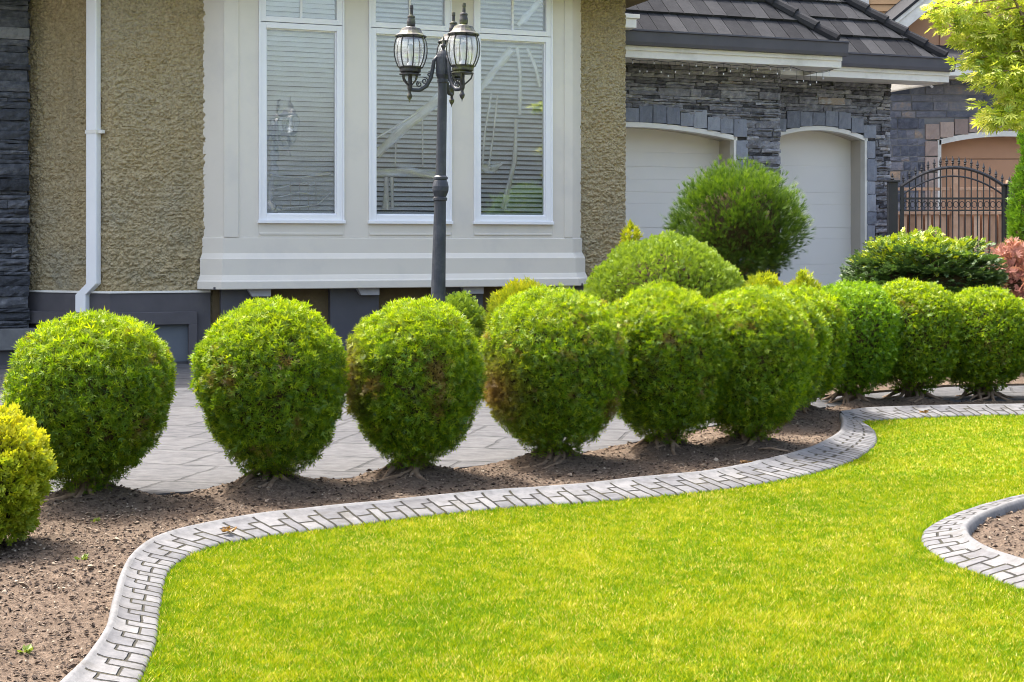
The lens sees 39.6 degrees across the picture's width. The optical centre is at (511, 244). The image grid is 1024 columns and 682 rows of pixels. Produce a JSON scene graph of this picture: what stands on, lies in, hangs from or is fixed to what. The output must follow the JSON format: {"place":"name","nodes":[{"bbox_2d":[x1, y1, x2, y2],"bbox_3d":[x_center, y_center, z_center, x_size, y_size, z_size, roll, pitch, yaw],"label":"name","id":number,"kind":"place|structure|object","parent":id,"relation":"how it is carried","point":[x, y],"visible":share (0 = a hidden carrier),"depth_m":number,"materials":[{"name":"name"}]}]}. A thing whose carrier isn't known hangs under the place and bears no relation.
{"place":"outdoors","nodes":[
{"label":"outdoors","id":0,"kind":"place"},
{"bbox_2d":[0,396,1023,681],"bbox_3d":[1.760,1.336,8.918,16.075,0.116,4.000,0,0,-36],"label":"soil bed","id":1,"kind":"object","parent":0,"point":[414,482],"visible":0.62,"depth_m":7.52,"materials":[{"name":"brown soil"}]},
{"bbox_2d":[17,644,33,653],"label":"weed","id":2,"kind":"object","parent":1,"relation":"on","point":[28,649],"visible":1,"depth_m":4.79,"materials":[{"name":"green plant"}]},
{"bbox_2d":[0,400,58,545],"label":"golden shrub","id":3,"kind":"object","parent":1,"relation":"on","point":[28,466],"visible":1,"depth_m":6.36,"materials":[{"name":"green plant"}]},
{"bbox_2d":[74,553,87,559],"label":"weed","id":4,"kind":"object","parent":1,"relation":"on","point":[85,555],"visible":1,"depth_m":6.21,"materials":[{"name":"green plant"}]},
{"bbox_2d":[0,306,177,506],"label":"globe shrub","id":5,"kind":"object","parent":1,"relation":"on","point":[92,392],"visible":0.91,"depth_m":7.37,"materials":[{"name":"green plant"}]},
{"bbox_2d":[188,294,351,494],"bbox_3d":[-1.364,0.853,8.048,0.931,1.158,0.929,0,0,0],"label":"globe shrub","id":6,"kind":"object","parent":1,"relation":"on","point":[268,383],"visible":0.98,"depth_m":7.78,"materials":[{"name":"green plant"}]},
{"bbox_2d":[344,294,487,481],"bbox_3d":[-0.569,0.858,8.379,0.880,1.148,0.885,0,0,0],"label":"globe shrub","id":7,"kind":"object","parent":1,"relation":"on","point":[416,375],"visible":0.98,"depth_m":8.11,"materials":[{"name":"green plant"}]},
{"bbox_2d":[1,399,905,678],"bbox_3d":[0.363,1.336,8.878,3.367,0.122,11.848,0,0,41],"label":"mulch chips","id":8,"kind":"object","parent":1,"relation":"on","point":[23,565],"visible":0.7,"depth_m":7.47,"materials":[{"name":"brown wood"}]},
{"bbox_2d":[478,282,630,469],"bbox_3d":[0.263,0.831,8.934,0.972,1.202,1.013,0,0,0],"label":"globe shrub","id":9,"kind":"object","parent":1,"relation":"on","point":[556,371],"visible":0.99,"depth_m":8.65,"materials":[{"name":"green plant"}]},
{"bbox_2d":[607,277,733,458],"bbox_3d":[0.999,0.823,9.410,0.936,1.218,0.948,0,0,0],"label":"globe shrub","id":10,"kind":"object","parent":1,"relation":"on","point":[674,334],"visible":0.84,"depth_m":9.13,"materials":[{"name":"green plant"}]},
{"bbox_2d":[707,284,817,449],"bbox_3d":[1.593,0.845,9.652,0.973,1.174,0.936,0,0,0],"label":"globe shrub","id":11,"kind":"object","parent":1,"relation":"on","point":[770,338],"visible":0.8,"depth_m":9.33,"materials":[{"name":"green plant"}]},
{"bbox_2d":[758,446,787,451],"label":"twig","id":12,"kind":"object","parent":1,"relation":"on","point":[770,448],"visible":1,"depth_m":9.34,"materials":[{"name":"brown plant"}]},
{"bbox_2d":[754,284,832,419],"bbox_3d":[2.002,0.864,10.897,0.914,1.136,0.924,0,0,0],"label":"globe shrub","id":13,"kind":"object","parent":1,"relation":"on","point":[822,336],"visible":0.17,"depth_m":10.72,"materials":[{"name":"green plant"}]},
{"bbox_2d":[780,281,853,413],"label":"globe shrub","id":14,"kind":"object","parent":1,"relation":"on","point":[832,312],"visible":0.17,"depth_m":11.35,"materials":[{"name":"green plant"}]},
{"bbox_2d":[816,279,905,404],"bbox_3d":[2.962,0.860,12.427,0.939,1.145,0.964,0,0,0],"label":"globe shrub","id":15,"kind":"object","parent":1,"relation":"on","point":[873,313],"visible":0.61,"depth_m":12.11,"materials":[{"name":"green plant"}]},
{"bbox_2d":[881,276,963,402],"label":"globe shrub","id":16,"kind":"object","parent":1,"relation":"on","point":[930,313],"visible":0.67,"depth_m":12.31,"materials":[{"name":"green plant"}]},
{"bbox_2d":[948,284,1023,400],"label":"globe shrub","id":17,"kind":"object","parent":1,"relation":"on","point":[991,337],"visible":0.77,"depth_m":12.39,"materials":[{"name":"green plant"}]},
{"bbox_2d":[0,364,1023,494],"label":"driveway","id":18,"kind":"structure","parent":0,"point":[186,456],"depth_m":9.51,"materials":[{"name":"concrete"}]},
{"bbox_2d":[0,0,956,364],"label":"house","id":19,"kind":"structure","parent":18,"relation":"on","point":[182,174],"depth_m":16.98,"materials":[{"name":"paint"}]},
{"bbox_2d":[258,0,345,223],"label":"window","id":20,"kind":"structure","parent":19,"relation":"in","point":[301,42],"depth_m":16.70,"materials":[{"name":"clear glass"}]},
{"bbox_2d":[368,0,452,223],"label":"window","id":21,"kind":"structure","parent":19,"relation":"in","point":[402,133],"depth_m":17.15,"materials":[{"name":"clear glass"}]},
{"bbox_2d":[473,0,553,224],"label":"window","id":22,"kind":"structure","parent":19,"relation":"in","point":[513,72],"depth_m":17.64,"materials":[{"name":"clear glass"}]},
{"bbox_2d":[625,122,736,256],"bbox_3d":[1.752,-0.271,21.584,3.480,3.341,0.540,0,0,-20],"label":"garage door","id":23,"kind":"structure","parent":19,"relation":"in","point":[658,157],"depth_m":21.98,"materials":[{"name":"paint"}]},
{"bbox_2d":[632,59,832,84],"bbox_3d":[3.330,-2.561,21.249,3.438,0.282,0.018,0,0,-20],"label":"light string","id":24,"kind":"object","parent":19,"relation":"hanging from","point":[730,68],"visible":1,"depth_m":21.24,"materials":[{"name":"white plastic"}]},
{"bbox_2d":[778,126,867,285],"bbox_3d":[5.034,-0.340,23.889,1.875,3.480,0.490,0,0,-20],"label":"garage door","id":25,"kind":"structure","parent":19,"relation":"in","point":[829,164],"depth_m":24.16,"materials":[{"name":"paint"}]},
{"bbox_2d":[884,156,1013,253],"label":"iron gate","id":26,"kind":"structure","parent":18,"relation":"on","point":[892,205],"depth_m":20.99,"materials":[{"name":"black metal"}]},
{"bbox_2d":[898,170,1011,252],"bbox_3d":[7.342,0.084,23.608,2.055,2.632,0.175,0,0,0],"label":"wood fence","id":27,"kind":"object","parent":18,"relation":"on","point":[955,220],"visible":0.26,"depth_m":23.60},
{"bbox_2d":[137,413,1023,681],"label":"lawn","id":28,"kind":"structure","parent":0,"point":[952,452],"depth_m":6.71,"materials":[{"name":"plant"}]},
{"bbox_2d":[839,403,1023,421],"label":"paver edging","id":29,"kind":"object","parent":28,"relation":"on","point":[892,412],"visible":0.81,"depth_m":11.65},
{"bbox_2d":[919,0,1023,136],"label":"maple tree","id":30,"kind":"object","parent":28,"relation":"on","point":[991,64],"visible":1,"depth_m":13.53,"materials":[{"name":"green plant"}]},
{"bbox_2d":[921,494,1023,588],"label":"paver edging","id":31,"kind":"object","parent":28,"relation":"on","point":[950,538],"visible":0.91,"depth_m":6.46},
{"bbox_2d":[478,371,1023,398],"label":"soil bed","id":32,"kind":"object","parent":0,"point":[1019,381],"visible":0.09,"depth_m":13.70,"materials":[{"name":"brown soil"}]},
{"bbox_2d":[393,3,479,305],"bbox_3d":[-0.709,-0.409,13.029,0.791,3.536,0.831,1,0,0],"label":"lamp post","id":33,"kind":"object","parent":32,"relation":"on","point":[448,70],"visible":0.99,"depth_m":12.95,"materials":[{"name":"metal"}]},
{"bbox_2d":[445,290,485,353],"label":"shrub","id":34,"kind":"object","parent":32,"relation":"on","point":[473,311],"visible":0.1,"depth_m":13.43,"materials":[{"name":"green plant"}]},
{"bbox_2d":[478,276,540,344],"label":"golden shrub","id":35,"kind":"object","parent":32,"relation":"on","point":[500,296],"visible":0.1,"depth_m":12.51,"materials":[{"name":"yellow plant"}]},
{"bbox_2d":[618,218,642,245],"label":"golden shrub","id":36,"kind":"object","parent":32,"relation":"on","point":[636,232],"visible":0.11,"depth_m":15.17,"materials":[{"name":"yellow plant"}]},
{"bbox_2d":[582,230,745,307],"bbox_3d":[1.445,0.638,13.399,1.578,1.568,1.552,0,0,0],"label":"mound shrub","id":37,"kind":"object","parent":32,"relation":"on","point":[686,262],"visible":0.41,"depth_m":13.01,"materials":[{"name":"green plant"}]},
{"bbox_2d":[659,154,815,286],"bbox_3d":[2.430,0.211,15.205,1.626,2.384,1.594,0,0,-44],"label":"round pine","id":38,"kind":"object","parent":32,"relation":"on","point":[733,215],"visible":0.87,"depth_m":14.85,"materials":[{"name":"green plant"}]},
{"bbox_2d":[742,269,788,289],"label":"golden shrub","id":39,"kind":"object","parent":32,"relation":"on","point":[769,280],"visible":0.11,"depth_m":13.63,"materials":[{"name":"yellow plant"}]},
{"bbox_2d":[784,267,822,290],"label":"golden shrub","id":40,"kind":"object","parent":32,"relation":"on","point":[802,276],"visible":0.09,"depth_m":13.85,"materials":[{"name":"yellow plant"}]},
{"bbox_2d":[834,225,1011,294],"bbox_3d":[4.487,0.589,15.601,1.903,1.622,1.862,0,0,-27],"label":"spreading conifer","id":41,"kind":"object","parent":32,"relation":"on","point":[949,264],"visible":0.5,"depth_m":15.13,"materials":[{"name":"green plant"}]},
{"bbox_2d":[979,237,1023,298],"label":"red maple","id":42,"kind":"object","parent":32,"relation":"on","point":[1012,253],"visible":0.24,"depth_m":16.20,"materials":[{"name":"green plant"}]},
{"bbox_2d":[1002,127,1023,263],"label":"columnar cedar","id":43,"kind":"object","parent":32,"relation":"on","point":[1014,213],"visible":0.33,"depth_m":17.17,"materials":[{"name":"green plant"}]},
{"bbox_2d":[861,0,1023,210],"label":"neighbour house","id":44,"kind":"structure","parent":0,"point":[929,124],"depth_m":28.00,"materials":[{"name":"stone"}]},
{"bbox_2d":[937,131,1022,209],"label":"garage door","id":45,"kind":"structure","parent":44,"relation":"in","point":[999,152],"depth_m":28.25,"materials":[{"name":"beige paint"}]},
{"bbox_2d":[971,509,1023,558],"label":"soil bed","id":46,"kind":"object","parent":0,"point":[999,539],"visible":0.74,"depth_m":6.78,"materials":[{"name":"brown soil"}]},
{"label":"ground","id":47,"kind":"structure","parent":0,"visible":0},
{"bbox_2d":[60,413,876,681],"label":"paver edging","id":48,"kind":"object","parent":47,"relation":"on","point":[124,643],"visible":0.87,"depth_m":7.19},
{"bbox_2d":[221,526,236,531],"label":"dead leaf","id":49,"kind":"object","parent":48,"relation":"on","point":[227,529],"visible":1,"depth_m":6.73,"materials":[{"name":"brown plant"}]}
]}

